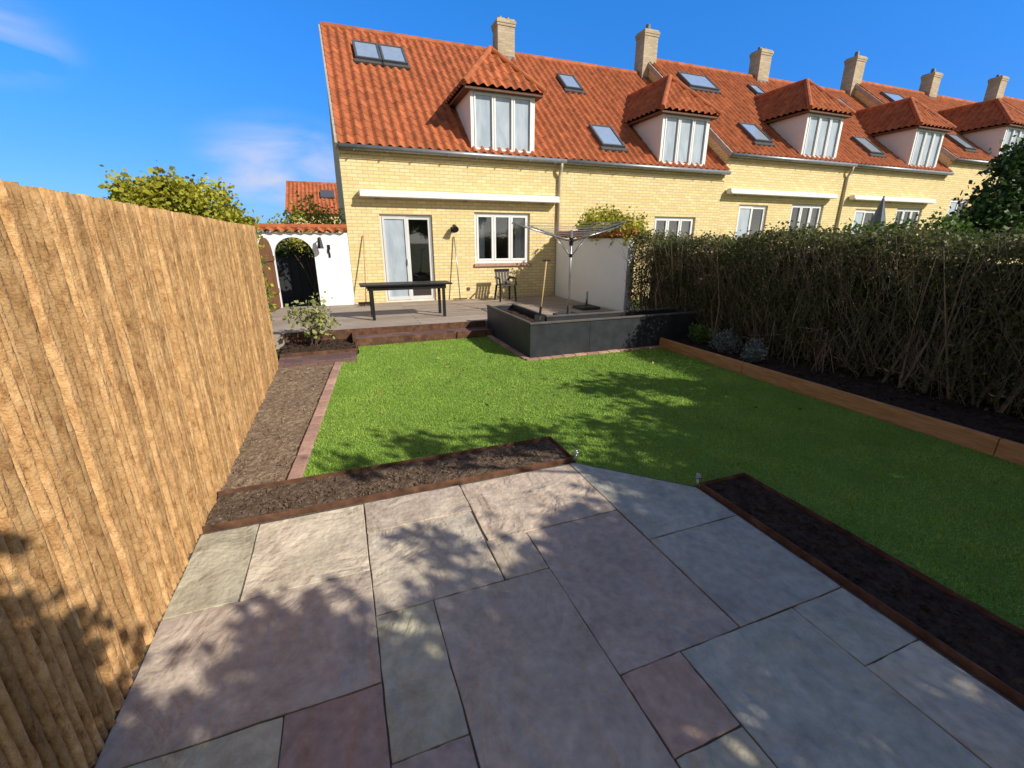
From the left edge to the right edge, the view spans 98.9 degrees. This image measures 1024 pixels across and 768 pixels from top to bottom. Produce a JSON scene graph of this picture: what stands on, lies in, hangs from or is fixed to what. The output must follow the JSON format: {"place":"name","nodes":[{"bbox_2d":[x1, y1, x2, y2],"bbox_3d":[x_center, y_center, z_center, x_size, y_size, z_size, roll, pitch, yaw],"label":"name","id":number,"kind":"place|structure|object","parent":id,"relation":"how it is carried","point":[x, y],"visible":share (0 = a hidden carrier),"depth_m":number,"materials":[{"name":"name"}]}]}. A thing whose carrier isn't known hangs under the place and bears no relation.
{"place":"outdoors","nodes":[
{"label":"outdoors","id":0,"kind":"place"},
{"bbox_2d":[285,181,341,256],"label":"neighbour house","id":1,"kind":"structure","parent":0,"point":[326,191],"depth_m":29.83,"materials":[{"name":"orange tile"}]},
{"bbox_2d":[320,190,334,198],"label":"roof window","id":2,"kind":"structure","parent":1,"relation":"in","point":[323,193],"depth_m":30.14,"materials":[{"name":"grey glass"}]},
{"bbox_2d":[277,352,357,367],"bbox_3d":[-2.836,-0.339,6.433,1.060,0.070,0.510,-7,19,-20],"label":"garden edging","id":3,"kind":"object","parent":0,"point":[308,360],"depth_m":6.37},
{"bbox_2d":[270,295,614,349],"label":"terrace","id":4,"kind":"structure","parent":0,"point":[356,316],"depth_m":9.42,"materials":[{"name":"grey wood"}]},
{"bbox_2d":[97,160,214,212],"bbox_3d":[-5.806,-2.190,7.449,1.589,2.942,1.668,-7,19,-20],"label":"garden shrub","id":5,"kind":"object","parent":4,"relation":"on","point":[146,191],"visible":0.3,"depth_m":6.89,"materials":[{"name":"green plant"}]},
{"bbox_2d":[257,240,277,320],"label":"garden shrub","id":6,"kind":"object","parent":4,"relation":"on","point":[266,287],"visible":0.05,"depth_m":7.76,"materials":[{"name":"green plant"}]},
{"bbox_2d":[358,235,369,305],"bbox_3d":[-3.521,-2.668,10.297,0.343,1.598,0.517,-7,19,-20],"label":"garden broom","id":7,"kind":"object","parent":4,"relation":"on","point":[364,303],"visible":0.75,"depth_m":10.31,"materials":[{"name":"brown wood"}]},
{"bbox_2d":[359,280,451,320],"bbox_3d":[-2.107,-1.690,8.805,1.750,0.672,0.565,-7,19,-20],"label":"garden table","id":8,"kind":"object","parent":4,"relation":"on","point":[384,286],"visible":1,"depth_m":8.56,"materials":[{"name":"black paint"}]},
{"bbox_2d":[454,236,466,299],"bbox_3d":[-1.382,-2.952,11.188,0.360,1.565,0.317,-7,19,-20],"label":"garden rake","id":9,"kind":"object","parent":4,"relation":"on","point":[460,298],"visible":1,"depth_m":11.21,"materials":[{"name":"metal"}]},
{"bbox_2d":[494,269,516,301],"bbox_3d":[-0.179,-2.530,11.225,0.480,0.785,0.515,-7,19,-20],"label":"garden chair","id":10,"kind":"object","parent":4,"relation":"on","point":[502,278],"visible":1,"depth_m":11.29,"materials":[{"name":"black paint"}]},
{"bbox_2d":[512,221,625,314],"bbox_3d":[1.143,-2.212,8.632,1.942,1.773,1.942,4,18,11],"label":"rotary clothes dryer","id":11,"kind":"object","parent":4,"relation":"on","point":[571,234],"visible":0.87,"depth_m":8.44,"materials":[{"name":"metal"}]},
{"bbox_2d":[573,292,599,309],"bbox_3d":[1.690,-1.895,9.911,0.460,0.380,0.460,-7,19,-20],"label":"parasol base","id":12,"kind":"object","parent":4,"relation":"on","point":[586,306],"visible":1,"depth_m":9.87,"materials":[{"name":"metal"}]},
{"bbox_2d":[276,245,723,487],"bbox_3d":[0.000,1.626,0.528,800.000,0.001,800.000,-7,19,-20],"label":"ground","id":13,"kind":"structure","parent":0,"point":[278,351],"depth_m":11.96,"materials":[{"name":"brown soil"}]},
{"bbox_2d":[0,179,278,767],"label":"bark fence","id":14,"kind":"object","parent":13,"relation":"on","point":[139,363],"visible":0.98,"depth_m":1.71,"materials":[{"name":"brown wood"}]},
{"bbox_2d":[155,170,275,321],"bbox_3d":[-5.032,-2.180,7.653,1.478,2.797,1.505,-17,24,-41],"label":"garden shrub","id":15,"kind":"object","parent":13,"relation":"on","point":[226,211],"visible":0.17,"depth_m":7.19,"materials":[{"name":"green plant"}]},
{"bbox_2d":[221,363,334,490],"bbox_3d":[-2.277,0.238,4.630,0.745,0.035,3.385,-7,19,-20],"label":"flower bed","id":16,"kind":"object","parent":13,"relation":"on","point":[269,448],"visible":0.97,"depth_m":4.12,"materials":[{"name":"soil"}]},
{"bbox_2d":[266,230,318,298],"bbox_3d":[-6.413,-3.399,12.812,2.781,2.484,2.146,-7,19,-20],"label":"garden shrub","id":17,"kind":"object","parent":13,"relation":"on","point":[280,253],"visible":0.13,"depth_m":12.42,"materials":[{"name":"green plant"}]},
{"bbox_2d":[275,257,319,304],"bbox_3d":[-6.476,-2.707,11.647,3.600,1.250,0.080,-7,19,-20],"label":"gate","id":18,"kind":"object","parent":13,"relation":"on","point":[295,268],"visible":0.21,"depth_m":11.83,"materials":[{"name":"paint"}]},
{"bbox_2d":[262,190,344,304],"bbox_3d":[-5.242,-3.465,11.353,2.117,2.944,1.575,1,18,2],"label":"garden shrub","id":19,"kind":"object","parent":13,"relation":"on","point":[308,217],"visible":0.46,"depth_m":11.04,"materials":[{"name":"green plant"}]},
{"bbox_2d":[254,223,354,307],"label":"arch wall","id":20,"kind":"structure","parent":13,"relation":"on","point":[332,262],"depth_m":10.12,"materials":[{"name":"paint"}]},
{"bbox_2d":[259,238,280,311],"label":"wooden gate","id":21,"kind":"structure","parent":20,"relation":"attached to","point":[269,260],"depth_m":9.46,"materials":[{"name":"brown wood"}]},
{"bbox_2d":[287,362,341,479],"bbox_3d":[-2.028,0.220,4.727,0.095,0.082,3.383,-5,19,-15],"label":"brick edging","id":22,"kind":"object","parent":13,"relation":"on","point":[301,461],"visible":0.8,"depth_m":4.00,"materials":[{"name":"red brick"}]},
{"bbox_2d":[280,338,357,357],"bbox_3d":[-3.072,-0.576,7.053,1.092,0.136,0.902,-7,19,-20],"label":"flower bed","id":23,"kind":"object","parent":13,"relation":"on","point":[295,349],"visible":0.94,"depth_m":6.91,"materials":[{"name":"soil"}]},
{"bbox_2d":[282,291,345,345],"bbox_3d":[-3.195,-1.029,7.008,0.866,0.892,0.723,5,19,15],"label":"garden shrub","id":24,"kind":"object","parent":23,"relation":"on","point":[315,331],"visible":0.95,"depth_m":6.95,"materials":[{"name":"green plant"}]},
{"bbox_2d":[202,436,572,532],"bbox_3d":[-0.758,0.693,3.233,2.504,0.084,0.423,-7,19,-20],"label":"flower bed","id":25,"kind":"object","parent":13,"relation":"on","point":[243,506],"visible":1,"depth_m":3.14,"materials":[{"name":"soil"}]},
{"bbox_2d":[284,320,491,346],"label":"garden steps","id":26,"kind":"structure","parent":13,"relation":"on","point":[406,334],"depth_m":7.70,"materials":[{"name":"wood"}]},
{"bbox_2d":[318,16,566,303],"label":"terraced house","id":27,"kind":"structure","parent":13,"relation":"on","point":[438,145],"depth_m":11.01,"materials":[{"name":"yellow brick"}]},
{"bbox_2d":[352,39,384,66],"bbox_3d":[-3.986,-9.100,12.057,0.780,0.809,0.912,-7,19,-20],"label":"roof window","id":28,"kind":"structure","parent":27,"relation":"in","point":[365,52],"depth_m":11.94,"materials":[{"name":"clear glass"}]},
{"bbox_2d":[378,43,410,69],"bbox_3d":[-3.332,-9.177,12.295,0.780,0.809,0.912,-7,19,-20],"label":"roof window","id":29,"kind":"structure","parent":27,"relation":"in","point":[392,56],"depth_m":12.18,"materials":[{"name":"clear glass"}]},
{"bbox_2d":[474,212,530,266],"bbox_3d":[-0.275,-3.815,11.662,1.600,1.550,0.302,-7,19,-20],"label":"window","id":30,"kind":"structure","parent":27,"relation":"in","point":[521,233],"depth_m":11.67,"materials":[{"name":"white paint"}]},
{"bbox_2d":[487,335,660,360],"bbox_3d":[1.091,-0.741,7.676,2.610,0.064,1.890,-7,19,-20],"label":"brick edging","id":31,"kind":"object","parent":13,"relation":"on","point":[513,350],"visible":0.59,"depth_m":6.87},
{"bbox_2d":[573,449,579,462],"bbox_3d":[0.504,0.577,3.450,0.049,0.130,0.029,-3,18,-9],"label":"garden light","id":32,"kind":"object","parent":13,"relation":"on","point":[576,452],"visible":0.89,"depth_m":3.44,"materials":[{"name":"metal"}]},
{"bbox_2d":[486,303,695,357],"bbox_3d":[1.312,-1.071,7.858,3.040,0.580,2.075,-7,19,-20],"label":"raised planter","id":33,"kind":"object","parent":13,"relation":"on","point":[516,327],"visible":0.95,"depth_m":6.99,"materials":[{"name":"concrete"}]},
{"bbox_2d":[534,259,549,321],"bbox_3d":[0.454,-1.332,6.695,0.088,1.092,0.319,16,24,40],"label":"garden spade","id":34,"kind":"object","parent":33,"relation":"in","point":[539,318],"visible":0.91,"depth_m":6.72,"materials":[{"name":"brown wood"}]},
{"bbox_2d":[554,228,638,310],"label":"divider wall","id":35,"kind":"structure","parent":13,"relation":"on","point":[599,274],"depth_m":10.30,"materials":[{"name":"paint"}]},
{"bbox_2d":[573,203,651,251],"bbox_3d":[2.345,-2.982,10.449,1.401,2.587,2.980,-7,19,-20],"label":"garden shrub","id":36,"kind":"object","parent":13,"relation":"on","point":[614,217],"visible":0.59,"depth_m":9.86,"materials":[{"name":"green plant"}]},
{"bbox_2d":[507,24,730,299],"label":"terraced house","id":37,"kind":"structure","parent":13,"relation":"on","point":[633,139],"depth_m":12.83,"materials":[{"name":"yellow brick"}]},
{"bbox_2d":[556,73,585,94],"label":"roof window","id":38,"kind":"structure","parent":37,"relation":"in","point":[569,83],"depth_m":13.97,"materials":[{"name":"clear glass"}]},
{"bbox_2d":[588,124,627,152],"bbox_3d":[2.705,-7.005,12.498,0.840,0.840,0.951,-7,19,-20],"label":"roof window","id":39,"kind":"structure","parent":37,"relation":"in","point":[606,136],"depth_m":12.40,"materials":[{"name":"clear glass"}]},
{"bbox_2d":[653,217,693,252],"bbox_3d":[4.892,-4.441,13.588,1.530,1.550,0.204,-7,19,-20],"label":"window","id":40,"kind":"structure","parent":37,"relation":"in","point":[682,224],"depth_m":13.43,"materials":[{"name":"white paint"}]},
{"bbox_2d":[648,47,857,252],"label":"terraced house","id":41,"kind":"structure","parent":13,"relation":"on","point":[782,155],"depth_m":14.54,"materials":[{"name":"orange tile"}]},
{"bbox_2d":[676,71,720,94],"bbox_3d":[6.710,-10.838,15.787,1.400,0.809,0.912,-7,19,-20],"label":"roof window","id":42,"kind":"structure","parent":41,"relation":"in","point":[695,82],"depth_m":15.69,"materials":[{"name":"clear glass"}]},
{"bbox_2d":[737,122,774,146],"bbox_3d":[7.890,-8.092,14.227,0.840,0.840,0.951,-7,19,-20],"label":"roof window","id":43,"kind":"structure","parent":41,"relation":"in","point":[759,138],"depth_m":14.13,"materials":[{"name":"clear glass"}]},
{"bbox_2d":[746,84,765,95],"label":"roof window","id":44,"kind":"structure","parent":41,"relation":"in","point":[755,89],"depth_m":16.78,"materials":[{"name":"clear glass"}]},
{"bbox_2d":[787,204,821,238],"bbox_3d":[10.077,-5.529,15.317,1.530,1.550,0.204,-7,19,-20],"label":"window","id":45,"kind":"structure","parent":41,"relation":"in","point":[810,216],"depth_m":15.18,"materials":[{"name":"white paint"}]},
{"bbox_2d":[659,334,1023,466],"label":"flower bed","id":46,"kind":"object","parent":13,"relation":"on","point":[980,429],"visible":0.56,"depth_m":4.60,"materials":[{"name":"soil"}]},
{"bbox_2d":[686,321,714,344],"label":"bedding plant","id":47,"kind":"object","parent":46,"relation":"on","point":[698,334],"visible":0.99,"depth_m":6.92,"materials":[{"name":"green plant"}]},
{"bbox_2d":[708,328,742,353],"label":"bedding plant","id":48,"kind":"object","parent":46,"relation":"on","point":[729,343],"visible":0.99,"depth_m":6.35,"materials":[{"name":"grey plant"}]},
{"bbox_2d":[738,337,768,363],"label":"bedding plant","id":49,"kind":"object","parent":46,"relation":"on","point":[752,353],"visible":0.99,"depth_m":5.89,"materials":[{"name":"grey plant"}]},
{"bbox_2d":[750,319,849,372],"bbox_3d":[3.602,-0.477,5.492,0.629,0.638,1.319,-7,19,-20],"label":"bare shrub","id":50,"kind":"object","parent":46,"relation":"on","point":[773,334],"visible":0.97,"depth_m":5.50,"materials":[{"name":"brown plant"}]},
{"bbox_2d":[623,216,1023,418],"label":"garden hedge","id":51,"kind":"object","parent":46,"relation":"on","point":[951,320],"visible":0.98,"depth_m":5.17,"materials":[{"name":"green plant"}]},
{"bbox_2d":[766,51,956,255],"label":"terraced house","id":52,"kind":"structure","parent":13,"relation":"on","point":[892,149],"depth_m":16.34,"materials":[{"name":"orange tile"}]},
{"bbox_2d":[851,136,885,157],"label":"roof window","id":53,"kind":"structure","parent":52,"relation":"in","point":[863,142],"depth_m":16.02,"materials":[{"name":"clear glass"}]},
{"bbox_2d":[894,208,920,228],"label":"window","id":54,"kind":"structure","parent":52,"relation":"in","point":[911,211],"depth_m":17.00,"materials":[{"name":"white paint"}]},
{"bbox_2d":[700,472,1023,707],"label":"flower bed","id":55,"kind":"object","parent":13,"relation":"on","point":[981,642],"visible":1,"depth_m":2.19,"materials":[{"name":"soil"}]},
{"bbox_2d":[739,207,988,256],"bbox_3d":[5.678,-1.947,7.830,3.631,2.184,1.120,13,22,34],"label":"garden shrub","id":56,"kind":"object","parent":13,"relation":"on","point":[960,225],"visible":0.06,"depth_m":6.90,"materials":[{"name":"green plant"}]},
{"bbox_2d":[864,196,885,245],"bbox_3d":[10.280,-3.844,12.558,0.449,2.850,0.460,-7,19,-20],"label":"closed parasol","id":57,"kind":"object","parent":13,"relation":"on","point":[879,215],"visible":0.44,"depth_m":12.19,"materials":[{"name":"fabric"}]},
{"bbox_2d":[854,68,1023,262],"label":"terraced house","id":58,"kind":"structure","parent":13,"relation":"on","point":[975,134],"depth_m":18.03,"materials":[{"name":"orange tile"}]},
{"bbox_2d":[879,91,904,101],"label":"roof window","id":59,"kind":"structure","parent":58,"relation":"in","point":[892,97],"depth_m":19.39,"materials":[{"name":"clear glass"}]},
{"bbox_2d":[945,133,978,152],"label":"roof window","id":60,"kind":"structure","parent":58,"relation":"in","point":[967,147],"depth_m":17.74,"materials":[{"name":"clear glass"}]},
{"bbox_2d":[935,74,1023,263],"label":"terraced house","id":61,"kind":"structure","parent":13,"relation":"on","point":[996,86],"depth_m":22.93,"materials":[{"name":"yellow brick"}]},
{"bbox_2d":[941,125,1023,263],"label":"garden tree","id":62,"kind":"object","parent":13,"relation":"on","point":[998,206],"visible":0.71,"depth_m":6.79,"materials":[{"name":"green plant"}]},
{"bbox_2d":[1000,96,1023,113],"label":"terraced house","id":63,"kind":"structure","parent":13,"relation":"on","point":[1016,103],"depth_m":23.35,"materials":[{"name":"orange tile"}]},
{"bbox_2d":[0,0,1023,243],"label":"sky","id":64,"kind":"structure","parent":0,"point":[235,91],"materials":[{"name":"blue"}]},
{"bbox_2d":[93,462,1023,767],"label":"patio","id":65,"kind":"structure","parent":0,"point":[573,614],"depth_m":1.85,"materials":[{"name":"stone"}]},
{"bbox_2d":[695,473,702,487],"bbox_3d":[1.315,0.692,3.098,0.049,0.130,0.029,-3,18,-9],"label":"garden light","id":66,"kind":"object","parent":65,"relation":"on","point":[698,476],"visible":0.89,"depth_m":3.08,"materials":[{"name":"metal"}]},
{"bbox_2d":[303,336,1023,629],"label":"lawn","id":67,"kind":"structure","parent":0,"point":[951,585],"depth_m":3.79,"materials":[{"name":"green plant"}]},
{"bbox_2d":[358,350,832,464],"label":"fallen leaves","id":68,"kind":"object","parent":67,"relation":"on","point":[623,405],"visible":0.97,"depth_m":4.69,"materials":[{"name":"brown plant"}]}
]}

